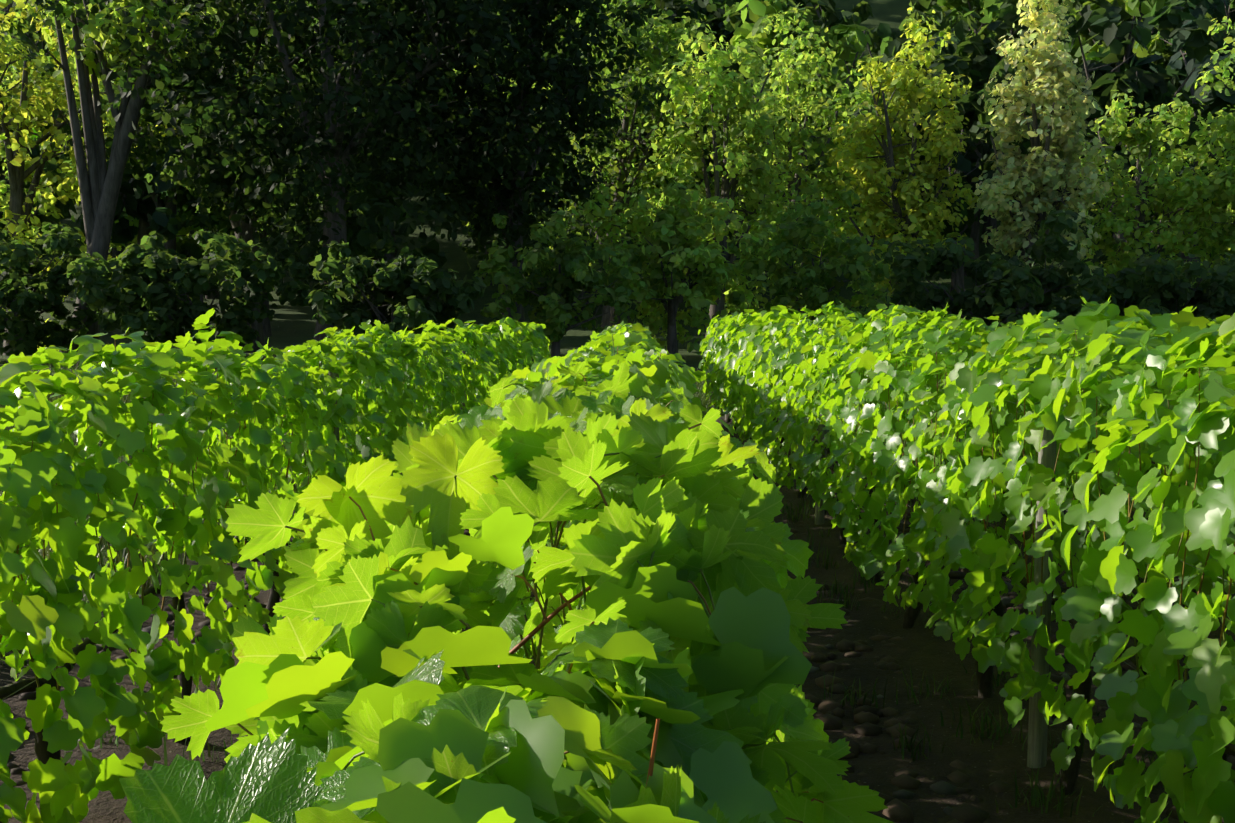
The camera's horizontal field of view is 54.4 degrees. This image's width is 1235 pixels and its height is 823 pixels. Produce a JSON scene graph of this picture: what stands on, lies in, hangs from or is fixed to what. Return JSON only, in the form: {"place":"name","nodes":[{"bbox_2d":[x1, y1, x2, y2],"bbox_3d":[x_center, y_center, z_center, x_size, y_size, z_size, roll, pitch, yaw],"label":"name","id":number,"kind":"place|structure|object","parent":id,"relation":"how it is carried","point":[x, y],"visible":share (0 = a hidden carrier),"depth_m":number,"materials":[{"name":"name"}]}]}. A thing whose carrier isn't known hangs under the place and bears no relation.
{"place":"outdoors","nodes":[
{"label":"outdoors","id":0,"kind":"place"},
{"bbox_2d":[0,323,428,695],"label":"vine row shoots","id":1,"kind":"object","parent":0,"point":[142,598],"visible":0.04,"depth_m":3.72,"materials":[{"name":"green plant"}]},
{"bbox_2d":[0,384,431,672],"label":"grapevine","id":2,"kind":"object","parent":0,"point":[122,554],"depth_m":6.74,"materials":[{"name":"green plant"}]},
{"bbox_2d":[0,359,834,418],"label":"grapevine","id":3,"kind":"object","parent":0,"point":[705,403],"depth_m":20.76,"materials":[{"name":"green plant"}]},
{"bbox_2d":[119,358,893,822],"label":"vine leaves","id":4,"kind":"object","parent":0,"point":[709,504],"visible":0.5,"depth_m":1.07,"materials":[{"name":"green plant"}]},
{"bbox_2d":[237,330,823,822],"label":"vine row shoots","id":5,"kind":"object","parent":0,"point":[541,628],"visible":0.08,"depth_m":1.15,"materials":[{"name":"green plant"}]},
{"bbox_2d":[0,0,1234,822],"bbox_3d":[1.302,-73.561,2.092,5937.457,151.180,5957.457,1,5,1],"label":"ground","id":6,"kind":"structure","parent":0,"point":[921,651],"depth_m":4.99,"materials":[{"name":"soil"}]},
{"bbox_2d":[0,1,30,22],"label":"hill tree","id":7,"kind":"object","parent":6,"relation":"on","point":[7,9],"visible":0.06,"depth_m":146.37,"materials":[{"name":"green plant"}]},
{"bbox_2d":[0,65,34,192],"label":"hill tree","id":8,"kind":"object","parent":6,"relation":"on","point":[2,177],"visible":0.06,"depth_m":103.23,"materials":[{"name":"green plant"}]},
{"bbox_2d":[0,8,45,244],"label":"tree","id":9,"kind":"object","parent":6,"relation":"on","point":[3,188],"visible":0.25,"depth_m":49.54,"materials":[{"name":"green plant"}]},
{"bbox_2d":[0,0,53,57],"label":"hill tree","id":10,"kind":"object","parent":6,"relation":"on","point":[30,35],"visible":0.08,"depth_m":138.86,"materials":[{"name":"green plant"}]},
{"bbox_2d":[0,8,67,78],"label":"hill tree","id":11,"kind":"object","parent":6,"relation":"on","point":[24,40],"visible":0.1,"depth_m":113.56,"materials":[{"name":"green plant"}]},
{"bbox_2d":[15,0,89,48],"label":"hill tree","id":12,"kind":"object","parent":6,"relation":"on","point":[30,20],"depth_m":139.88,"materials":[{"name":"green plant"}]},
{"bbox_2d":[0,222,121,355],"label":"bush","id":13,"kind":"object","parent":6,"relation":"on","point":[23,298],"visible":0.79,"depth_m":36.00,"materials":[{"name":"green plant"}]},
{"bbox_2d":[0,59,133,341],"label":"hill tree","id":14,"kind":"object","parent":6,"relation":"on","point":[51,165],"visible":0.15,"depth_m":62.66,"materials":[{"name":"green plant"}]},
{"bbox_2d":[2,130,133,257],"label":"hill tree","id":15,"kind":"object","parent":6,"relation":"on","point":[124,196],"depth_m":95.08,"materials":[{"name":"green plant"}]},
{"bbox_2d":[24,4,118,255],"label":"hill tree","id":16,"kind":"object","parent":6,"relation":"on","point":[56,53],"visible":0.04,"depth_m":79.24,"materials":[{"name":"green plant"}]},
{"bbox_2d":[0,0,176,354],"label":"tree","id":17,"kind":"object","parent":6,"relation":"on","point":[19,173],"visible":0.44,"depth_m":43.90,"materials":[{"name":"green plant"}]},
{"bbox_2d":[66,49,134,257],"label":"hill tree","id":18,"kind":"object","parent":6,"relation":"on","point":[115,252],"depth_m":95.30,"materials":[{"name":"green plant"}]},
{"bbox_2d":[43,51,170,252],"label":"hill tree","id":19,"kind":"object","parent":6,"relation":"on","point":[143,226],"depth_m":65.80,"materials":[{"name":"green plant"}]},
{"bbox_2d":[0,0,223,352],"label":"leaning tree","id":20,"kind":"object","parent":6,"relation":"on","point":[99,185],"visible":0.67,"depth_m":39.16,"materials":[{"name":"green plant"}]},
{"bbox_2d":[0,558,279,763],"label":"vine row trunks","id":21,"kind":"object","parent":6,"relation":"on","point":[43,754],"visible":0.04,"depth_m":3.29,"materials":[{"name":"brown wood"}]},
{"bbox_2d":[40,5,262,335],"bbox_3d":[-24.839,-13.198,65.094,9.807,19.355,12.139,-3,6,-40],"label":"hill tree","id":22,"kind":"object","parent":6,"relation":"on","point":[124,232],"visible":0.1,"depth_m":63.93,"materials":[{"name":"green plant"}]},
{"bbox_2d":[80,181,231,251],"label":"hill tree","id":23,"kind":"object","parent":6,"relation":"on","point":[184,230],"depth_m":75.55,"materials":[{"name":"green plant"}]},
{"bbox_2d":[63,229,311,350],"bbox_3d":[-12.800,-3.286,35.902,6.650,4.506,6.165,1,5,1],"label":"bush","id":24,"kind":"object","parent":6,"relation":"on","point":[140,295],"visible":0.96,"depth_m":34.45,"materials":[{"name":"green plant"}]},
{"bbox_2d":[176,226,218,298],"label":"bush","id":25,"kind":"object","parent":6,"relation":"on","point":[181,237],"depth_m":82.68,"materials":[{"name":"green plant"}]},
{"bbox_2d":[91,0,379,352],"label":"tree","id":26,"kind":"object","parent":6,"relation":"on","point":[188,183],"visible":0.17,"depth_m":45.70,"materials":[{"name":"green plant"}]},
{"bbox_2d":[123,71,360,336],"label":"hill tree","id":27,"kind":"object","parent":6,"relation":"on","point":[191,247],"visible":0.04,"depth_m":65.47,"materials":[{"name":"green plant"}]},
{"bbox_2d":[238,15,260,31],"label":"hill tree","id":28,"kind":"object","parent":6,"relation":"on","point":[241,23],"depth_m":113.32,"materials":[{"name":"green plant"}]},
{"bbox_2d":[231,0,296,34],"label":"hill tree","id":29,"kind":"object","parent":6,"relation":"on","point":[247,10],"visible":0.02,"depth_m":116.30,"materials":[{"name":"green plant"}]},
{"bbox_2d":[0,308,551,822],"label":"vine leaves","id":30,"kind":"object","parent":6,"relation":"on","point":[380,366],"visible":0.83,"depth_m":3.29,"materials":[{"name":"green plant"}]},
{"bbox_2d":[259,126,348,244],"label":"hill tree","id":31,"kind":"object","parent":6,"relation":"on","point":[277,219],"depth_m":79.52,"materials":[{"name":"green plant"}]},
{"bbox_2d":[240,2,429,256],"bbox_3d":[-14.309,-13.038,64.599,9.011,18.838,9.770,4,6,35],"label":"hill tree","id":32,"kind":"object","parent":6,"relation":"on","point":[362,236],"visible":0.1,"depth_m":63.33,"materials":[{"name":"green plant"}]},
{"bbox_2d":[25,0,659,341],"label":"tree","id":33,"kind":"object","parent":6,"relation":"on","point":[331,163],"visible":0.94,"depth_m":38.96,"materials":[{"name":"green plant"}]},
{"bbox_2d":[283,99,420,258],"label":"hill tree","id":34,"kind":"object","parent":6,"relation":"on","point":[353,253],"visible":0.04,"depth_m":74.05,"materials":[{"name":"green plant"}]},
{"bbox_2d":[307,24,468,299],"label":"hill tree","id":35,"kind":"object","parent":6,"relation":"on","point":[431,250],"visible":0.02,"depth_m":78.29,"materials":[{"name":"green plant"}]},
{"bbox_2d":[333,24,456,296],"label":"hill tree","id":36,"kind":"object","parent":6,"relation":"on","point":[374,257],"depth_m":81.29,"materials":[{"name":"green plant"}]},
{"bbox_2d":[305,240,486,335],"bbox_3d":[-6.651,-2.838,34.638,5.053,3.960,5.898,-4,6,-45],"label":"bush","id":37,"kind":"object","parent":6,"relation":"on","point":[404,287],"visible":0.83,"depth_m":33.84,"materials":[{"name":"green plant"}]},
{"bbox_2d":[406,12,518,151],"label":"hill tree","id":38,"kind":"object","parent":6,"relation":"on","point":[462,63],"depth_m":99.93,"materials":[{"name":"green plant"}]},
{"bbox_2d":[420,0,533,204],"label":"hill tree","id":39,"kind":"object","parent":6,"relation":"on","point":[499,76],"visible":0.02,"depth_m":89.40,"materials":[{"name":"green plant"}]},
{"bbox_2d":[435,46,536,284],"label":"hill tree","id":40,"kind":"object","parent":6,"relation":"on","point":[478,184],"depth_m":83.13,"materials":[{"name":"green plant"}]},
{"bbox_2d":[204,321,811,822],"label":"vine row","id":41,"kind":"object","parent":6,"relation":"on","point":[532,779],"visible":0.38,"depth_m":0.84,"materials":[{"name":"green plant"}]},
{"bbox_2d":[394,0,672,321],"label":"tree","id":42,"kind":"object","parent":6,"relation":"on","point":[574,90],"visible":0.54,"depth_m":43.06,"materials":[{"name":"green plant"}]},
{"bbox_2d":[473,209,638,359],"bbox_3d":[-2.048,-3.983,39.859,5.546,5.416,5.696,1,5,1],"label":"bush","id":43,"kind":"object","parent":6,"relation":"on","point":[556,301],"visible":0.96,"depth_m":39.26,"materials":[{"name":"green plant"}]},
{"bbox_2d":[478,35,642,312],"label":"hill tree","id":44,"kind":"object","parent":6,"relation":"on","point":[637,157],"depth_m":70.58,"materials":[{"name":"green plant"}]},
{"bbox_2d":[500,0,633,152],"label":"hill tree","id":45,"kind":"object","parent":6,"relation":"on","point":[573,22],"visible":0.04,"depth_m":87.85,"materials":[{"name":"green plant"}]},
{"bbox_2d":[21,521,1142,814],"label":"soil pebbles","id":46,"kind":"object","parent":6,"relation":"on","point":[941,787],"visible":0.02,"depth_m":4.74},
{"bbox_2d":[532,0,655,242],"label":"hill tree","id":47,"kind":"object","parent":6,"relation":"on","point":[642,3],"depth_m":90.19,"materials":[{"name":"green plant"}]},
{"bbox_2d":[527,38,702,329],"bbox_3d":[0.145,-12.140,65.687,10.590,16.102,9.902,-3,6,-40],"label":"hill tree","id":48,"kind":"object","parent":6,"relation":"on","point":[605,319],"visible":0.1,"depth_m":64.87,"materials":[{"name":"green plant"}]},
{"bbox_2d":[0,451,1234,822],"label":"soil clods","id":49,"kind":"object","parent":6,"relation":"on","point":[866,717],"visible":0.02,"depth_m":4.48,"materials":[{"name":"brown soil"}]},
{"bbox_2d":[534,0,709,326],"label":"tree","id":50,"kind":"object","parent":6,"relation":"on","point":[620,177],"visible":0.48,"depth_m":52.28,"materials":[{"name":"green plant"}]},
{"bbox_2d":[64,433,1226,817],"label":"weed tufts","id":51,"kind":"object","parent":6,"relation":"on","point":[1036,791],"visible":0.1,"depth_m":4.34,"materials":[{"name":"green plant"}]},
{"bbox_2d":[608,0,710,69],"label":"hill tree","id":52,"kind":"object","parent":6,"relation":"on","point":[661,5],"visible":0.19,"depth_m":105.04,"materials":[{"name":"green plant"}]},
{"bbox_2d":[576,176,767,354],"bbox_3d":[1.840,-4.889,42.539,6.618,6.754,5.881,1,5,1],"label":"tree","id":53,"kind":"object","parent":6,"relation":"on","point":[666,234],"visible":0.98,"depth_m":42.15,"materials":[{"name":"green plant"}]},
{"bbox_2d":[650,50,705,221],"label":"hill tree","id":54,"kind":"object","parent":6,"relation":"on","point":[662,64],"depth_m":92.17,"materials":[{"name":"green plant"}]},
{"bbox_2d":[328,339,1055,767],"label":"trellis posts","id":55,"kind":"object","parent":6,"relation":"on","point":[1036,721],"visible":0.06,"depth_m":3.92,"materials":[{"name":"brown wood"}]},
{"bbox_2d":[603,0,780,284],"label":"hill tree","id":56,"kind":"object","parent":6,"relation":"on","point":[689,23],"depth_m":77.04,"materials":[{"name":"green plant"}]},
{"bbox_2d":[637,54,748,302],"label":"hill tree","id":57,"kind":"object","parent":6,"relation":"on","point":[706,152],"visible":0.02,"depth_m":72.12,"materials":[{"name":"green plant"}]},
{"bbox_2d":[681,0,735,71],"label":"hill tree","id":58,"kind":"object","parent":6,"relation":"on","point":[704,18],"visible":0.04,"depth_m":108.73,"materials":[{"name":"green plant"}]},
{"bbox_2d":[641,22,800,351],"bbox_3d":[4.306,-9.153,49.372,7.284,13.976,6.865,-2,5,-32],"label":"tree","id":59,"kind":"object","parent":6,"relation":"on","point":[720,89],"visible":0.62,"depth_m":48.56,"materials":[{"name":"green plant"}]},
{"bbox_2d":[664,0,806,78],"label":"hill tree","id":60,"kind":"object","parent":6,"relation":"on","point":[707,8],"visible":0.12,"depth_m":105.16,"materials":[{"name":"green plant"}]},
{"bbox_2d":[704,51,828,250],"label":"hill tree","id":61,"kind":"object","parent":6,"relation":"on","point":[735,66],"depth_m":86.43,"materials":[{"name":"green plant"}]},
{"bbox_2d":[723,0,860,209],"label":"hill tree","id":62,"kind":"object","parent":6,"relation":"on","point":[733,21],"visible":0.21,"depth_m":88.05,"materials":[{"name":"green plant"}]},
{"bbox_2d":[703,4,901,329],"bbox_3d":[9.048,-10.741,55.191,8.130,16.219,8.023,5,6,41],"label":"tree","id":63,"kind":"object","parent":6,"relation":"on","point":[799,163],"visible":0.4,"depth_m":54.05,"materials":[{"name":"green plant"}]},
{"bbox_2d":[722,0,886,313],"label":"hill tree","id":64,"kind":"object","parent":6,"relation":"on","point":[858,39],"visible":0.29,"depth_m":62.50,"materials":[{"name":"green plant"}]},
{"bbox_2d":[727,175,892,320],"bbox_3d":[6.992,-4.875,42.775,6.339,6.806,5.349,1,5,1],"label":"bush","id":65,"kind":"object","parent":6,"relation":"on","point":[814,281],"visible":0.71,"depth_m":41.81,"materials":[{"name":"green plant"}]},
{"bbox_2d":[806,0,872,44],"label":"hill tree","id":66,"kind":"object","parent":6,"relation":"on","point":[863,9],"visible":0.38,"depth_m":117.23,"materials":[{"name":"green plant"}]},
{"bbox_2d":[768,63,911,258],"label":"hill tree","id":67,"kind":"object","parent":6,"relation":"on","point":[846,105],"depth_m":80.93,"materials":[{"name":"green plant"}]},
{"bbox_2d":[811,6,978,308],"bbox_3d":[12.390,-9.654,51.120,6.692,14.899,6.913,0,5,-16],"label":"tree","id":68,"kind":"object","parent":6,"relation":"on","point":[919,211],"visible":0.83,"depth_m":50.30,"materials":[{"name":"green plant"}]},
{"bbox_2d":[813,4,1009,267],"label":"hill tree","id":69,"kind":"object","parent":6,"relation":"on","point":[887,41],"visible":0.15,"depth_m":77.94,"materials":[{"name":"green plant"}]},
{"bbox_2d":[931,33,961,79],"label":"hill tree","id":70,"kind":"object","parent":6,"relation":"on","point":[949,49],"depth_m":90.18,"materials":[{"name":"green plant"}]},
{"bbox_2d":[844,45,1068,295],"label":"hill tree","id":71,"kind":"object","parent":6,"relation":"on","point":[965,164],"visible":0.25,"depth_m":69.84,"materials":[{"name":"green plant"}]},
{"bbox_2d":[951,0,980,26],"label":"hill tree","id":72,"kind":"object","parent":6,"relation":"on","point":[962,14],"visible":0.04,"depth_m":119.73,"materials":[{"name":"green plant"}]},
{"bbox_2d":[698,296,1234,822],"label":"vine row","id":73,"kind":"object","parent":6,"relation":"on","point":[776,360],"depth_m":3.28,"materials":[{"name":"green plant"}]},
{"bbox_2d":[936,0,1000,43],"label":"hill tree","id":74,"kind":"object","parent":6,"relation":"on","point":[945,5],"visible":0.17,"depth_m":108.13,"materials":[{"name":"green plant"}]},
{"bbox_2d":[904,0,1051,275],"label":"hill tree","id":75,"kind":"object","parent":6,"relation":"on","point":[981,54],"visible":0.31,"depth_m":75.63,"materials":[{"name":"green plant"}]},
{"bbox_2d":[874,206,1116,327],"bbox_3d":[11.484,-3.604,37.304,7.033,5.525,6.368,0,5,-13],"label":"bush","id":76,"kind":"object","parent":6,"relation":"on","point":[1020,291],"visible":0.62,"depth_m":36.76,"materials":[{"name":"green plant"}]},
{"bbox_2d":[946,0,1057,244],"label":"hill tree","id":77,"kind":"object","parent":6,"relation":"on","point":[960,26],"visible":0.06,"depth_m":82.51,"materials":[{"name":"green plant"}]},
{"bbox_2d":[829,304,1234,607],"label":"vine row","id":78,"kind":"object","parent":6,"relation":"on","point":[1206,587],"depth_m":7.14,"materials":[{"name":"green plant"}]},
{"bbox_2d":[1003,0,1061,21],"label":"hill tree","id":79,"kind":"object","parent":6,"relation":"on","point":[1059,2],"depth_m":96.92,"materials":[{"name":"green plant"}]},
{"bbox_2d":[967,0,1113,310],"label":"tree","id":80,"kind":"object","parent":6,"relation":"on","point":[1019,188],"visible":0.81,"depth_m":48.32,"materials":[{"name":"green plant"}]},
{"bbox_2d":[1031,29,1124,135],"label":"hill tree","id":81,"kind":"object","parent":6,"relation":"on","point":[1122,66],"visible":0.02,"depth_m":88.55,"materials":[{"name":"green plant"}]},
{"bbox_2d":[998,314,1213,465],"bbox_3d":[4.342,0.254,6.939,1.004,1.600,20.187,1,5,1],"label":"vine row","id":82,"kind":"object","parent":6,"relation":"on","point":[1021,323],"depth_m":12.59,"materials":[{"name":"green plant"}]},
{"bbox_2d":[1046,0,1168,144],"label":"hill tree","id":83,"kind":"object","parent":6,"relation":"on","point":[1077,4],"visible":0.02,"depth_m":90.90,"materials":[{"name":"green plant"}]},
{"bbox_2d":[1054,0,1185,210],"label":"hill tree","id":84,"kind":"object","parent":6,"relation":"on","point":[1156,45],"visible":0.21,"depth_m":84.39,"materials":[{"name":"green plant"}]},
{"bbox_2d":[1009,0,1234,265],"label":"hill tree","id":85,"kind":"object","parent":6,"relation":"on","point":[1153,90],"visible":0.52,"depth_m":61.33,"materials":[{"name":"green plant"}]},
{"bbox_2d":[1055,319,1215,329],"bbox_3d":[5.788,0.254,6.949,1.005,1.649,20.134,1,5,1],"label":"vine row","id":86,"kind":"object","parent":6,"relation":"on","point":[1211,322],"depth_m":12.15,"materials":[{"name":"green plant"}]},
{"bbox_2d":[1049,252,1234,321],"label":"bush","id":87,"kind":"object","parent":6,"relation":"on","point":[1161,287],"visible":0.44,"depth_m":36.58,"materials":[{"name":"green plant"}]},
{"bbox_2d":[1065,89,1234,305],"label":"tree","id":88,"kind":"object","parent":6,"relation":"on","point":[1137,140],"visible":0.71,"depth_m":49.87,"materials":[{"name":"green plant"}]},
{"bbox_2d":[1087,0,1234,287],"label":"hill tree","id":89,"kind":"object","parent":6,"relation":"on","point":[1180,66],"visible":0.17,"depth_m":71.58,"materials":[{"name":"green plant"}]},
{"bbox_2d":[1087,0,1234,67],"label":"hill tree","id":90,"kind":"object","parent":6,"relation":"on","point":[1217,11],"visible":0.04,"depth_m":95.18,"materials":[{"name":"green plant"}]},
{"bbox_2d":[1147,0,1234,229],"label":"hill tree","id":91,"kind":"object","parent":6,"relation":"on","point":[1166,55],"visible":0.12,"depth_m":80.88,"materials":[{"name":"green plant"}]},
{"bbox_2d":[1163,16,1234,275],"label":"tree","id":92,"kind":"object","parent":6,"relation":"on","point":[1219,188],"visible":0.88,"depth_m":48.21,"materials":[{"name":"green plant"}]},
{"bbox_2d":[1200,177,1234,267],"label":"tree","id":93,"kind":"object","parent":6,"relation":"on","point":[1229,206],"visible":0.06,"depth_m":51.69,"materials":[{"name":"green plant"}]},
{"bbox_2d":[1209,8,1234,24],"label":"hill tree","id":94,"kind":"object","parent":6,"relation":"on","point":[1232,19],"visible":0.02,"depth_m":101.57,"materials":[{"name":"green plant"}]},
{"bbox_2d":[1219,55,1234,69],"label":"hill tree","id":95,"kind":"object","parent":6,"relation":"on","point":[1233,67],"visible":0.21,"depth_m":65.74,"materials":[{"name":"green plant"}]},
{"bbox_2d":[2,368,1234,699],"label":"trellis wires","id":96,"kind":"object","parent":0,"point":[582,588],"depth_m":2.99,"materials":[{"name":"grey metal"}]},
{"bbox_2d":[811,303,1234,683],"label":"vine row shoots","id":97,"kind":"object","parent":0,"point":[1222,634],"visible":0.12,"depth_m":3.41,"materials":[{"name":"green plant"}]}
]}

